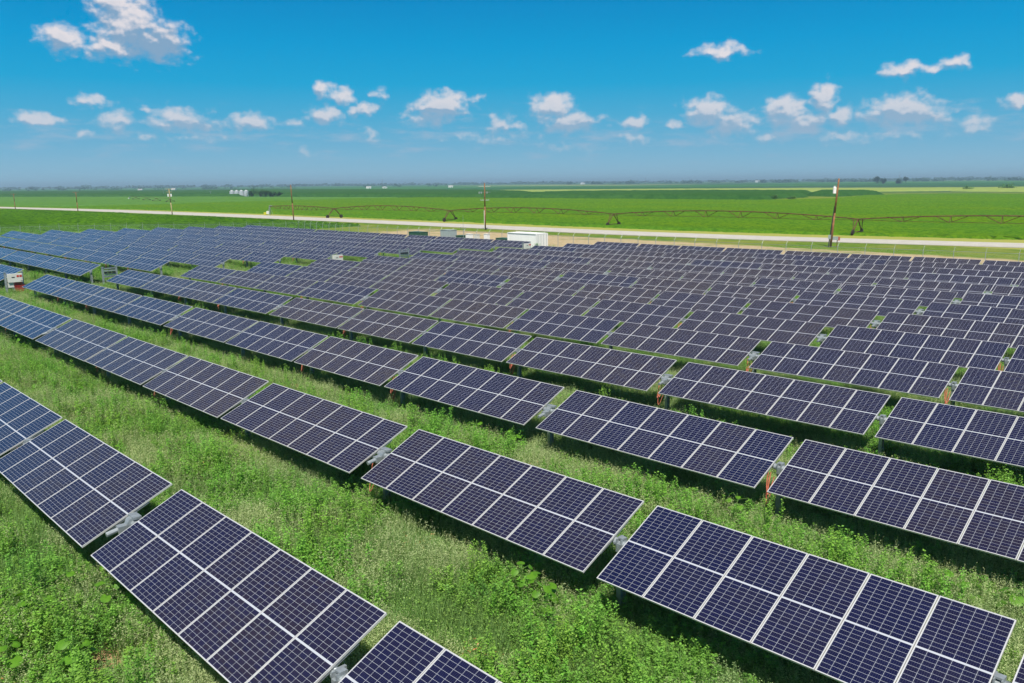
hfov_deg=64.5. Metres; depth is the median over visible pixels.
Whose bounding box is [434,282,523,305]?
solar table
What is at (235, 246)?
solar table
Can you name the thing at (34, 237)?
solar table
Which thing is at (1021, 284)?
solar table
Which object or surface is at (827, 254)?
solar table
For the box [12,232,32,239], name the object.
solar table
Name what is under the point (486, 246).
solar table
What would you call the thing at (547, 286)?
solar table
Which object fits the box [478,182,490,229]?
utility pole
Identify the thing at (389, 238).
solar table
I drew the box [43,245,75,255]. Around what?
solar table
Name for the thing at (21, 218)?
soybean crop
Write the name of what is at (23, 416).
solar table
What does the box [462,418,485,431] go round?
broad leaved weed
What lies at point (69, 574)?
broad leaved weed
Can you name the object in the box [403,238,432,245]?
solar table
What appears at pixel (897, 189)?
wheat crop
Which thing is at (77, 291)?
solar table
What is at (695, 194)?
corn crop
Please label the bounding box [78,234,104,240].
solar table
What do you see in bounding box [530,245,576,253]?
solar table
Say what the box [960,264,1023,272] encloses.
solar table
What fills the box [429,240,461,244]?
solar table
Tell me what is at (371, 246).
solar table
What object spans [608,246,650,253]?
solar table
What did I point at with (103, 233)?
solar table
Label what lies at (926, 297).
solar table
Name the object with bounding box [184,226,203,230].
solar table
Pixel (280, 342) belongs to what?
solar table
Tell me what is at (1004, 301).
solar table
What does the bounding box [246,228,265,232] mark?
solar table
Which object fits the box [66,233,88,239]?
solar table
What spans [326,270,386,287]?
solar table
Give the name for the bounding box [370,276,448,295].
solar table
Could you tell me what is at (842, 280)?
solar table
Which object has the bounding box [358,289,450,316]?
solar table
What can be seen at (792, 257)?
solar table
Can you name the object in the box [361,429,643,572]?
solar table
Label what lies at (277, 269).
solar table
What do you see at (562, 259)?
solar table
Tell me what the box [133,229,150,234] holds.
solar table
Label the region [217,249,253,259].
solar table
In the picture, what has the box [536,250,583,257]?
solar table
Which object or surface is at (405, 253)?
inverter rack
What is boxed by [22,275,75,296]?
solar table
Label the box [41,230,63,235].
solar table
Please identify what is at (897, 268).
solar table
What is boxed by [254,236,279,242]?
solar table
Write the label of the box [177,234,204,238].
solar table
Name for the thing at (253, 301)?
solar table
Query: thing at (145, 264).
solar table
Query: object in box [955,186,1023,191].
wheat crop
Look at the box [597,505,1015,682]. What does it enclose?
solar table
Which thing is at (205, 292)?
solar table
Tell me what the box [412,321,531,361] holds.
solar table
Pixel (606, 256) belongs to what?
solar table
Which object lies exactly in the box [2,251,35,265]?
solar table
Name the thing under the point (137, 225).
chain link fence
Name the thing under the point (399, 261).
solar table
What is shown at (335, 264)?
solar table
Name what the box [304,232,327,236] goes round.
solar table
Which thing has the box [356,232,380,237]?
solar table
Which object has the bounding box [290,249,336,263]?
solar table
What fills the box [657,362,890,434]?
solar table
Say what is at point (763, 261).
solar table
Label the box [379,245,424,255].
solar table
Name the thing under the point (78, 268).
solar table
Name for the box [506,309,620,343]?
solar table
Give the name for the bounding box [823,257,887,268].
solar table
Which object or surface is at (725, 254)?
solar table
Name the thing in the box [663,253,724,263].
solar table
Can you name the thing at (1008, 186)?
bush
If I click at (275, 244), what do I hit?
solar table
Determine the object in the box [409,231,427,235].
transformer
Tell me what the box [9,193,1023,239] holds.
soybean crop
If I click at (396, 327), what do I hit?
solar table
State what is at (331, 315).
solar table
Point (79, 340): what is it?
solar table
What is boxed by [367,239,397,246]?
solar table
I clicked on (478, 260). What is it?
solar table
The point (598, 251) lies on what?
solar table
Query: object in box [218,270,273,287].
solar table
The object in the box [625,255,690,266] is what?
solar table
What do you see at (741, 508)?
broad leaved weed
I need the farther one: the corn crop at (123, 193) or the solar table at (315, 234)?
the corn crop at (123, 193)
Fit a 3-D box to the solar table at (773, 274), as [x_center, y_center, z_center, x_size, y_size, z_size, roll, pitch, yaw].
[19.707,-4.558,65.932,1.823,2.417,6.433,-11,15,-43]
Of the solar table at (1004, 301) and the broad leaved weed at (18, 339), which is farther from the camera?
the solar table at (1004, 301)
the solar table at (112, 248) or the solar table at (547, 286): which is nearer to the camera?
the solar table at (547, 286)
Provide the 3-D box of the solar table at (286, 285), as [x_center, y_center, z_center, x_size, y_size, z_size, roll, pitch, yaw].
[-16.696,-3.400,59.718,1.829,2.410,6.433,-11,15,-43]
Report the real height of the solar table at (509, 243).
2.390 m
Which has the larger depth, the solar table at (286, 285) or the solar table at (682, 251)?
the solar table at (682, 251)
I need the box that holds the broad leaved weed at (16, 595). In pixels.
[0,587,37,619]
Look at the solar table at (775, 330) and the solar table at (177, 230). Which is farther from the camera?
the solar table at (177, 230)
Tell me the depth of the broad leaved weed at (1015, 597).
14.45 m
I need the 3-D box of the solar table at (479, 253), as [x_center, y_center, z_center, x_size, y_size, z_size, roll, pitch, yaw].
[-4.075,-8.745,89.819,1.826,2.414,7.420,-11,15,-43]
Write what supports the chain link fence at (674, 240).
on the ground
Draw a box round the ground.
[0,178,1023,676]
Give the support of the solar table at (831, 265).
on the ground
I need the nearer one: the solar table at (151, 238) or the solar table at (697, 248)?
the solar table at (697, 248)
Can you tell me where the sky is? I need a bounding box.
[0,0,1023,186]
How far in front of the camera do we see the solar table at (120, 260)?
82.87 m
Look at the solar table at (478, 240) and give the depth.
116.70 m
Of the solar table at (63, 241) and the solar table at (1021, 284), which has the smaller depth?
the solar table at (1021, 284)
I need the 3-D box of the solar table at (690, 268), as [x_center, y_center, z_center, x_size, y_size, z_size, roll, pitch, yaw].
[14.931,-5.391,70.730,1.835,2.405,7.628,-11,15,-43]
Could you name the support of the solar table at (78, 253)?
on the ground
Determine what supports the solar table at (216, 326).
on the ground
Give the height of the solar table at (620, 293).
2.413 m
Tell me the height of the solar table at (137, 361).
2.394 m
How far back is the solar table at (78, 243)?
110.57 m
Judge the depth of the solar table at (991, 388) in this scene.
26.86 m
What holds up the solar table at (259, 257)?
on the ground
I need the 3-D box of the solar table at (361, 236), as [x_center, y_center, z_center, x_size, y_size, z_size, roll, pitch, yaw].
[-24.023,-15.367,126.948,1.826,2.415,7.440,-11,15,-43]
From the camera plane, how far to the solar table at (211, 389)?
27.48 m
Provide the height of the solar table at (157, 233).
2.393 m
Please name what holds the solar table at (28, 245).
on the ground
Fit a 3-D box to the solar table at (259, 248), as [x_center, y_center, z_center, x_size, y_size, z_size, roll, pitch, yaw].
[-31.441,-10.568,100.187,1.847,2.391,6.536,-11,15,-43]
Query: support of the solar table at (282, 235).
on the ground
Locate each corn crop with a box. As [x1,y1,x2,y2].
[0,190,245,196]
[234,189,809,199]
[807,189,884,196]
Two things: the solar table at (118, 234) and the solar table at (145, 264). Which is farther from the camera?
the solar table at (118, 234)
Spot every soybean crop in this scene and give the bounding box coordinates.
[0,196,397,205]
[0,209,359,233]
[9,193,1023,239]
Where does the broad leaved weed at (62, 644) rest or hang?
on the ground
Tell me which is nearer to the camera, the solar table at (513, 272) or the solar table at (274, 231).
the solar table at (513, 272)
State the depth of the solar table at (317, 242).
113.19 m
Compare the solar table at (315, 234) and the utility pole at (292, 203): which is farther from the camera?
the utility pole at (292, 203)
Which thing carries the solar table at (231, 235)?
on the ground
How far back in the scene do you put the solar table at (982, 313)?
43.70 m
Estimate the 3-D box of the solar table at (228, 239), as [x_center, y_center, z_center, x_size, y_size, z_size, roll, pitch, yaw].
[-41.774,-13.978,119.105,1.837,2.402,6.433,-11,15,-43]
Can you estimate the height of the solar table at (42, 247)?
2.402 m
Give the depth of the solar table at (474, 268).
72.14 m
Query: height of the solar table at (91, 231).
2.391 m
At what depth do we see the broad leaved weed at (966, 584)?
15.10 m
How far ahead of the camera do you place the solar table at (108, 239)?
119.63 m
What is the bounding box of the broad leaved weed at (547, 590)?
[528,578,557,615]
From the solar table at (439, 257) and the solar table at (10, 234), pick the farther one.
the solar table at (10, 234)
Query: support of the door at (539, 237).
in the shipping container
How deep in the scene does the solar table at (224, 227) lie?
159.87 m
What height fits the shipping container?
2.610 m
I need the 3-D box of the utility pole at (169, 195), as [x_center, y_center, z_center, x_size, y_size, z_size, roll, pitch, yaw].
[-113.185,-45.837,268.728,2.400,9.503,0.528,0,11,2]
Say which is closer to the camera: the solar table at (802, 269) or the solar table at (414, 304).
the solar table at (414, 304)
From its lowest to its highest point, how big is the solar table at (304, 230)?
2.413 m
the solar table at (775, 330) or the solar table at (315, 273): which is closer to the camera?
the solar table at (775, 330)
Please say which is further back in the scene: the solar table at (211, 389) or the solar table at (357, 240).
the solar table at (357, 240)
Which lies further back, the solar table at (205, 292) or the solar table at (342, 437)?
the solar table at (205, 292)
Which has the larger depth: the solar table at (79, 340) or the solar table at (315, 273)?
the solar table at (315, 273)
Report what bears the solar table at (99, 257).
on the ground
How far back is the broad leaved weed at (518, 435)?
24.80 m
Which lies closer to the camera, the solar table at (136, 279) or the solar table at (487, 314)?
the solar table at (487, 314)
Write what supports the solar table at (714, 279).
on the ground
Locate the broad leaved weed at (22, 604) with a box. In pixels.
[17,595,67,624]
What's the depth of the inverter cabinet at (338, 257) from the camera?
86.94 m
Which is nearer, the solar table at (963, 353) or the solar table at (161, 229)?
the solar table at (963, 353)
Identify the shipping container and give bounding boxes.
[507,232,547,247]
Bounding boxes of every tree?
[246,188,257,196]
[262,190,268,196]
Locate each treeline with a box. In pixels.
[0,176,1023,189]
[2,184,449,190]
[562,176,1022,184]
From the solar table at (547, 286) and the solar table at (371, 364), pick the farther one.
the solar table at (547, 286)
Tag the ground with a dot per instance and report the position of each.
(1002, 254)
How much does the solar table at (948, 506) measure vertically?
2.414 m
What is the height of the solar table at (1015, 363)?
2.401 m
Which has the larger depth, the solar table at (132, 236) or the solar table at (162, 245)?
the solar table at (132, 236)
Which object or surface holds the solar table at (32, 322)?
on the ground
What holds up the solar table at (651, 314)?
on the ground
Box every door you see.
[537,235,541,245]
[542,234,545,245]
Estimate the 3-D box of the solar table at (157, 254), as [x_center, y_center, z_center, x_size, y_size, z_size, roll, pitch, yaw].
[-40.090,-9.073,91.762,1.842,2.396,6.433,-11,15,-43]
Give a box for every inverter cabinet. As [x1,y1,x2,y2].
[3,271,24,292]
[330,253,342,259]
[522,242,530,248]
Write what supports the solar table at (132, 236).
on the ground
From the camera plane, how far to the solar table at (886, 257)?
82.63 m
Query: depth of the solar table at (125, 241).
114.79 m
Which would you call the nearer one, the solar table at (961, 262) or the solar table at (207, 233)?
the solar table at (961, 262)
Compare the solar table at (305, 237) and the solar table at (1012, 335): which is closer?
the solar table at (1012, 335)
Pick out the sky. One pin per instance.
(93, 92)
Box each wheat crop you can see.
[521,187,1019,191]
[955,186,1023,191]
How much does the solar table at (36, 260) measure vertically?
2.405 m
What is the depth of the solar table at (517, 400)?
26.82 m
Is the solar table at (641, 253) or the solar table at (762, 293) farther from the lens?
the solar table at (641, 253)
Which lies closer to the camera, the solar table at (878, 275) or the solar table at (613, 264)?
the solar table at (878, 275)
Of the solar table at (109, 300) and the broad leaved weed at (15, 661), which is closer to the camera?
the broad leaved weed at (15, 661)
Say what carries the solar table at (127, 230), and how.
on the ground
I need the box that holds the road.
[0,207,1023,247]
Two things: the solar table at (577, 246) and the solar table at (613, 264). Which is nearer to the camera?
the solar table at (613, 264)
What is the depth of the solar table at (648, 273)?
66.33 m
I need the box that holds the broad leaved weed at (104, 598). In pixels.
[94,570,133,604]
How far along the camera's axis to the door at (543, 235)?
120.51 m
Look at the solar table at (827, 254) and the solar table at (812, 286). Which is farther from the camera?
the solar table at (827, 254)
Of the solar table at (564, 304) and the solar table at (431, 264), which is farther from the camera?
the solar table at (431, 264)
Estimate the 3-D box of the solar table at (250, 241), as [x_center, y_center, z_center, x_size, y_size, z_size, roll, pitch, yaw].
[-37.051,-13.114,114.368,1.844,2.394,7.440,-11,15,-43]
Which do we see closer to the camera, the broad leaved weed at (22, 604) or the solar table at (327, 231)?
the broad leaved weed at (22, 604)
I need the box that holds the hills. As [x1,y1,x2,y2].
[0,176,1023,188]
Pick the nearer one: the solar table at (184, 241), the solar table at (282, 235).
the solar table at (184, 241)
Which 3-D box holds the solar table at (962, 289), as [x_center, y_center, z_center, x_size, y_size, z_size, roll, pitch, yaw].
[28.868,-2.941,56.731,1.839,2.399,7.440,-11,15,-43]
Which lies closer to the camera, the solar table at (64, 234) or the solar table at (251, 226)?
the solar table at (64, 234)
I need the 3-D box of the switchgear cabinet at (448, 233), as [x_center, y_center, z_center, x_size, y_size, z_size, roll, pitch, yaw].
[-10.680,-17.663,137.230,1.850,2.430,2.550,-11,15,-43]
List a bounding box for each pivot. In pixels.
[128,196,172,201]
[264,205,1023,234]
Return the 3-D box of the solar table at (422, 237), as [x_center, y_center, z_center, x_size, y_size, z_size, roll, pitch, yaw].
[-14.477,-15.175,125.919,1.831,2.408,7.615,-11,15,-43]
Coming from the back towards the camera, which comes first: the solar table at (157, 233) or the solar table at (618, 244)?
the solar table at (157, 233)
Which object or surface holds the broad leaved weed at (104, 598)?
on the ground
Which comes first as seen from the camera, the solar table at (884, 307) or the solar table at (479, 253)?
the solar table at (884, 307)
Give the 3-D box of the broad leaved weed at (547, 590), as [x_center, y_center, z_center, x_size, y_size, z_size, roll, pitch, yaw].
[0.555,4.858,15.033,0.584,0.834,0.933,1,11,10]
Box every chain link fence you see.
[0,221,298,233]
[298,220,1023,261]
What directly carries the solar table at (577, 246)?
on the ground
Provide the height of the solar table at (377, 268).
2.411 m
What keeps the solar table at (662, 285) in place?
on the ground
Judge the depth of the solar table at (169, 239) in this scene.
119.18 m
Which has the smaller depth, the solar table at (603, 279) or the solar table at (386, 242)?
the solar table at (603, 279)
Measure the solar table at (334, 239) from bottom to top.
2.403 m
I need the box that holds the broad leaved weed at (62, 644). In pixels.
[54,632,98,664]
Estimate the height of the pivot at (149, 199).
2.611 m
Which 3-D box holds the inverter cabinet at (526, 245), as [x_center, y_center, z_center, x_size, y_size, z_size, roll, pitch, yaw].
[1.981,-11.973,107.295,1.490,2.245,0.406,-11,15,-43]
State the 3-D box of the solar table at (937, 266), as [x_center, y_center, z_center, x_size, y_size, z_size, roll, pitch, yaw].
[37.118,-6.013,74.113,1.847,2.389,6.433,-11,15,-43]
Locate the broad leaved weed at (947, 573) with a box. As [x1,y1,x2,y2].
[924,568,962,599]
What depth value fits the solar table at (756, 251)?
92.60 m
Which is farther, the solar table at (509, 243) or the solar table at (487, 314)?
the solar table at (509, 243)
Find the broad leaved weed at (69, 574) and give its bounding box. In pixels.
[47,559,84,587]
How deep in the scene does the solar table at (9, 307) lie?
46.17 m
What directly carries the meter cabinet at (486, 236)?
on the ground
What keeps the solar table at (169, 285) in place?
on the ground
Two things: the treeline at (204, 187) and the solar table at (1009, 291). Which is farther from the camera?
the treeline at (204, 187)
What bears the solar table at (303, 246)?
on the ground
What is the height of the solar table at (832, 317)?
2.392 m
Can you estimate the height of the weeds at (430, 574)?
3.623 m
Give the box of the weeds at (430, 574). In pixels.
[0,226,1023,682]
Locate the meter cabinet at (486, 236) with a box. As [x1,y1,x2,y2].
[484,234,489,238]
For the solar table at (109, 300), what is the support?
on the ground
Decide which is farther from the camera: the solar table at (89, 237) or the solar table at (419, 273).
the solar table at (89, 237)
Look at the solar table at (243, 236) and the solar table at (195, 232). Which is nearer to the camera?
the solar table at (243, 236)
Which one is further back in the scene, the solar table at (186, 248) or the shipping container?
the shipping container
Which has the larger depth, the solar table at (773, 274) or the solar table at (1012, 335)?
the solar table at (773, 274)
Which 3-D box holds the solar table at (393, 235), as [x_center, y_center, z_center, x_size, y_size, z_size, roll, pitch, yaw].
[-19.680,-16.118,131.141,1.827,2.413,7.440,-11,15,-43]
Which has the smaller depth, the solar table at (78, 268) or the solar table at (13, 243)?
the solar table at (78, 268)
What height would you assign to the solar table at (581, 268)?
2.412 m
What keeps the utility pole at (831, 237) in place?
on the ground
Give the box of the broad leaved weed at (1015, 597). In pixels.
[996,587,1023,614]
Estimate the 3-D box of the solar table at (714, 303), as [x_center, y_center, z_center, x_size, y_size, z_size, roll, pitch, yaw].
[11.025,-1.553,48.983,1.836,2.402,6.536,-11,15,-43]
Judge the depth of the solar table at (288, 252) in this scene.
95.43 m
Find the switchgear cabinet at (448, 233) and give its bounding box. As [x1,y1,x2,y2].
[441,229,456,236]
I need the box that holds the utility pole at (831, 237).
[828,178,839,246]
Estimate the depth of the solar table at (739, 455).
21.45 m
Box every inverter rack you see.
[101,266,117,283]
[399,248,408,257]
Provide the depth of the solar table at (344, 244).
108.44 m
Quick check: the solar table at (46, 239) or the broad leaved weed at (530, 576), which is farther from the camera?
the solar table at (46, 239)
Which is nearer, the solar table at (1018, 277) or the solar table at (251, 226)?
the solar table at (1018, 277)
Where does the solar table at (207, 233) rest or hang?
on the ground
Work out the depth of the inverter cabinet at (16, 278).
66.04 m
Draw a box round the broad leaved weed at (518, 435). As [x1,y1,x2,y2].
[507,429,525,445]
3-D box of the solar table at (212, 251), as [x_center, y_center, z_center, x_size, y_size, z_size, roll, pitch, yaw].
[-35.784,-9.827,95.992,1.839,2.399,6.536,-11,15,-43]
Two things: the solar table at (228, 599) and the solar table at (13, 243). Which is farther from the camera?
the solar table at (13, 243)
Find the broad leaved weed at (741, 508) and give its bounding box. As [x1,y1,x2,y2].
[725,492,752,510]
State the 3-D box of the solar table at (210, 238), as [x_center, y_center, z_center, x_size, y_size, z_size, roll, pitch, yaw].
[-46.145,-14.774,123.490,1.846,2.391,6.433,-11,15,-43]
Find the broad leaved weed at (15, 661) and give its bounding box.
[0,633,24,678]
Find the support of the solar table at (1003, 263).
on the ground
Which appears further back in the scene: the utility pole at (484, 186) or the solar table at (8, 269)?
the utility pole at (484, 186)
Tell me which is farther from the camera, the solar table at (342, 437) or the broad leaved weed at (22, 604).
the solar table at (342, 437)
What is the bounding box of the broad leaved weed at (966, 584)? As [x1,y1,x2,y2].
[945,575,990,604]
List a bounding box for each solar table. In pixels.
[0,237,12,244]
[0,239,27,248]
[0,248,16,258]
[0,264,23,290]
[0,296,29,319]
[0,305,71,338]
[0,382,61,455]
[0,419,171,547]
[1,231,22,237]
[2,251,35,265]
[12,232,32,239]
[15,241,41,250]
[19,254,53,269]
[22,234,45,240]
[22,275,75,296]
[28,243,56,253]
[34,235,60,243]
[35,319,126,360]
[36,257,73,273]
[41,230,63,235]
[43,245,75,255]
[49,238,76,245]
[51,281,105,304]
[55,231,74,238]
[55,260,99,283]
[61,248,97,259]
[65,240,92,247]
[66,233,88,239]
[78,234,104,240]
[79,288,141,316]
[80,241,108,250]
[81,229,101,234]
[82,251,117,262]
[85,337,187,384]
[91,489,386,682]
[94,230,113,235]
[95,236,121,243]
[96,243,128,253]
[102,254,139,267]
[106,270,161,289]
[108,232,127,237]
[113,238,137,245]
[113,296,191,326]
[116,246,152,256]
[117,228,138,233]
[120,233,144,238]
[123,257,169,275]
[129,240,156,247]
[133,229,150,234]
[138,235,164,240]
[139,249,175,259]
[140,275,195,297]
[143,356,268,417]
[145,231,165,235]
[146,242,177,249]
[151,227,171,231]
[155,237,181,242]
[160,232,183,237]
[161,251,199,266]
[164,307,257,342]
[167,229,185,232]
[168,244,203,252]
[174,281,235,304]
[175,238,199,245]
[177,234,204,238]
[181,230,200,234]
[181,265,236,284]
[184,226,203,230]
[185,254,230,268]
[193,240,224,247]
[194,247,227,255]
[196,231,220,235]
[197,235,221,240]
[199,228,218,232]
[213,288,292,313]
[215,229,234,233]
[215,233,241,238]
[215,242,250,249]
[216,226,233,229]
[217,237,241,243]
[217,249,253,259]
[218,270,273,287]
[220,383,406,472]
[225,321,327,361]
[230,230,254,234]
[231,227,249,230]
[236,234,258,238]
[236,239,265,246]
[240,252,285,267]
[243,245,274,252]
[245,225,263,228]
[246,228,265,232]
[247,262,301,276]
[250,232,275,235]
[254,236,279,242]
[254,275,316,294]
[260,226,279,230]
[260,241,293,248]
[262,229,286,232]
[267,247,302,256]
[269,298,363,327]
[272,233,295,238]
[275,227,295,231]
[275,237,304,242]
[284,231,307,234]
[286,266,341,281]
[287,243,318,249]
[290,234,314,240]
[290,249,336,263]
[292,228,316,233]
[294,336,417,385]
[297,281,376,303]
[300,239,333,246]
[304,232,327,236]
[308,258,360,271]
[312,236,341,242]
[313,245,346,254]
[315,229,338,233]
[325,233,349,239]
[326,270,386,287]
[328,241,359,248]
[330,621,501,682]
[335,231,358,234]
[336,247,381,257]
[337,238,371,244]
[338,309,437,342]
[345,234,375,238]
[350,262,401,276]
[354,243,387,248]
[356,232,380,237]
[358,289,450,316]
[359,255,412,265]
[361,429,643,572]
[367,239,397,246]
[370,236,404,242]
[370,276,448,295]
[375,233,406,237]
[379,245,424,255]
[384,357,563,425]
[389,266,447,279]
[392,241,425,246]
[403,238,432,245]
[404,235,437,241]
[405,259,454,269]
[410,252,460,261]
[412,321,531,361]
[421,243,462,252]
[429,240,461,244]
[429,299,526,328]
[433,236,463,240]
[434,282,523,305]
[435,271,509,286]
[445,262,501,273]
[452,256,501,264]
[453,250,502,258]
[456,241,497,250]
[460,238,493,242]
[490,240,530,249]
[492,247,541,255]
[492,266,563,279]
[493,259,549,273]
[497,253,544,260]
[498,277,585,295]
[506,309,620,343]
[506,337,676,390]
[507,291,599,315]
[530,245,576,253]
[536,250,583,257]
[536,390,793,488]
[540,255,591,265]
[542,262,610,274]
[555,272,639,286]
[563,243,609,251]
[574,248,619,254]
[574,283,660,303]
[579,253,630,262]
[584,299,691,327]
[586,259,653,270]
[594,241,639,248]
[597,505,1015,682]
[601,322,760,365]
[604,267,685,281]
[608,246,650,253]
[615,250,664,258]
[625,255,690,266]
[631,277,712,294]
[638,244,680,251]
[648,263,726,276]
[648,291,750,313]
[649,248,696,256]
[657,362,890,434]
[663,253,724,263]
[677,310,826,345]
[679,246,724,253]
[679,272,757,287]
[686,259,762,271]
[695,250,755,260]
[705,284,799,303]
[720,268,796,282]
[721,256,794,267]
[723,248,782,256]
[741,300,878,327]
[746,341,958,398]
[751,278,840,295]
[753,253,823,264]
[759,264,830,277]
[765,439,1023,562]
[784,251,849,260]
[790,291,921,316]
[791,273,876,288]
[793,260,860,272]
[816,325,1009,369]
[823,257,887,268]
[826,268,908,282]
[835,284,957,306]
[849,254,911,264]
[860,264,935,277]
[870,312,1023,348]
[872,278,987,298]
[875,397,1023,467]
[887,260,959,272]
[905,272,1013,291]
[912,257,980,268]
[916,302,1023,324]
[933,268,1023,284]
[944,367,1023,412]
[952,293,1023,308]
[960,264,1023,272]
[982,260,1023,266]
[984,285,1023,296]
[991,655,1023,682]
[998,345,1023,373]
[1012,279,1023,286]
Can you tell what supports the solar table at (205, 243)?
on the ground
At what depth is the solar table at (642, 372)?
31.07 m
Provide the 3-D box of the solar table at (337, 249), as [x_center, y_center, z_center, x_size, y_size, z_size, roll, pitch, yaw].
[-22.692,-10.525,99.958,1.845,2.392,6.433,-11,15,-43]
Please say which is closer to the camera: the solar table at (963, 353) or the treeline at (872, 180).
the solar table at (963, 353)
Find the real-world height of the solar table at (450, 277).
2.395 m
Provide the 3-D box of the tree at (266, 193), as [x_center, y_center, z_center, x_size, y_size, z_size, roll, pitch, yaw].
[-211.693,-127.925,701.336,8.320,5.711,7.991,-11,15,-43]
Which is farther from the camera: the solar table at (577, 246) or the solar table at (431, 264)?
the solar table at (577, 246)
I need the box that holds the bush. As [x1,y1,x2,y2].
[998,182,1016,187]
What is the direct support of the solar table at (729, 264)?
on the ground
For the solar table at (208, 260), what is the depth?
82.25 m
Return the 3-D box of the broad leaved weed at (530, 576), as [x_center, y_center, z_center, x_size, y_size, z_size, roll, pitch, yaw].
[0.246,4.712,15.520,0.734,0.949,0.644,9,15,41]
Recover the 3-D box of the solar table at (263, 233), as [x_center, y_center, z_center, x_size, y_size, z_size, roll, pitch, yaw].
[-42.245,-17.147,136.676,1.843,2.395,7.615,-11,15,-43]
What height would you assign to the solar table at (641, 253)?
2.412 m
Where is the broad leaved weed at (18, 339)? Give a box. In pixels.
[15,333,28,344]
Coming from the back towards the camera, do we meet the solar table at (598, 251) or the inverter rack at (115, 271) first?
the solar table at (598, 251)
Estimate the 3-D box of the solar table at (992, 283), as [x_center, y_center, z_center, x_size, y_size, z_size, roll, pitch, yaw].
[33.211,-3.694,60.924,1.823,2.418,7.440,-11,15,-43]
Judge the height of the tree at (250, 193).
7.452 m
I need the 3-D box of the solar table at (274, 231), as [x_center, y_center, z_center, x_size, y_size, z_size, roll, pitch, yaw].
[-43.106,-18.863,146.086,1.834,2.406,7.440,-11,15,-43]
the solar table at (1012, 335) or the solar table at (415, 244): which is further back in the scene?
the solar table at (415, 244)
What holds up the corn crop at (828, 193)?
on the ground
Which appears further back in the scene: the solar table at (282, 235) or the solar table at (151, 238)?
the solar table at (282, 235)
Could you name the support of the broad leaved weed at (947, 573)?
on the ground
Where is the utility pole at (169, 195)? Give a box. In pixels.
[165,188,172,214]
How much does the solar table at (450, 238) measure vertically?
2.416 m
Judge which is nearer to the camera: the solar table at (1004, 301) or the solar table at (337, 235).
the solar table at (1004, 301)
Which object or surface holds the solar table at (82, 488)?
on the ground
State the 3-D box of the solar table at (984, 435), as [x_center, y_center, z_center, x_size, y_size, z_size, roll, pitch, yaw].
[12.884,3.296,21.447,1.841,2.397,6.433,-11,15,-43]
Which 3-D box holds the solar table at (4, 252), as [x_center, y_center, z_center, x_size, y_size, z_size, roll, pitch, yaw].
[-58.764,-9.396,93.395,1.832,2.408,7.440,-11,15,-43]
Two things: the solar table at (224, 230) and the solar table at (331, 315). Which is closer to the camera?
the solar table at (331, 315)
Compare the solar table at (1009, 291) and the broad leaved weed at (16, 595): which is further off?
the solar table at (1009, 291)
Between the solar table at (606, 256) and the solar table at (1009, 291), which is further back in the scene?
the solar table at (606, 256)
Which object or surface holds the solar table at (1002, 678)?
on the ground
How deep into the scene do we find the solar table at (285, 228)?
155.02 m
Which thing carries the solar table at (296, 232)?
on the ground
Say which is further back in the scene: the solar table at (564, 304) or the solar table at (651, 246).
the solar table at (651, 246)
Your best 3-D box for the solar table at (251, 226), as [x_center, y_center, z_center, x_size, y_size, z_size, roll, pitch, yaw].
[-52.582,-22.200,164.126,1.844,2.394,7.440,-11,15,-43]
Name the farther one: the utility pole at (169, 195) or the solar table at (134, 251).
the utility pole at (169, 195)
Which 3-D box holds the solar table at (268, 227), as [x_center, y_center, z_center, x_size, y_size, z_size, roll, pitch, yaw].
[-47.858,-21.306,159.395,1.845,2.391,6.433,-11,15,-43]
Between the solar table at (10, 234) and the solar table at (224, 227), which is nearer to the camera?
the solar table at (10, 234)
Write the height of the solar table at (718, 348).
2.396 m
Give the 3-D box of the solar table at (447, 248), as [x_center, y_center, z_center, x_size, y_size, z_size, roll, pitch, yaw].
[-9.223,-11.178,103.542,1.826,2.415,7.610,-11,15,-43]
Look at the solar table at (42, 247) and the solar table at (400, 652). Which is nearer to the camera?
the solar table at (400, 652)
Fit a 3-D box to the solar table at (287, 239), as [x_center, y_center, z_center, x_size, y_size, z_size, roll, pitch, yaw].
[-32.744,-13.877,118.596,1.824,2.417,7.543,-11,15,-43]
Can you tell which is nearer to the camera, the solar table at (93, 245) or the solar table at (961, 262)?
the solar table at (961, 262)
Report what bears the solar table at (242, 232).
on the ground
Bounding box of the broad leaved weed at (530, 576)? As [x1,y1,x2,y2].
[503,561,542,589]
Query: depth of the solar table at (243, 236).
127.48 m
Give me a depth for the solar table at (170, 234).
133.25 m
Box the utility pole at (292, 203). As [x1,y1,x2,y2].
[290,185,293,219]
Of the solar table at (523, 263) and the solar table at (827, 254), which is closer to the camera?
the solar table at (523, 263)
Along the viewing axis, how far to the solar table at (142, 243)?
110.42 m
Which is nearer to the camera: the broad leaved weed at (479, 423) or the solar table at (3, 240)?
the broad leaved weed at (479, 423)
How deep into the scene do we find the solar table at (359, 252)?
94.84 m
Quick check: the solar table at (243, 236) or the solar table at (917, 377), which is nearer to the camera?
the solar table at (917, 377)
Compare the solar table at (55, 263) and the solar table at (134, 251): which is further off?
the solar table at (134, 251)
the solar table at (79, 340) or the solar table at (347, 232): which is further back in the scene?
the solar table at (347, 232)

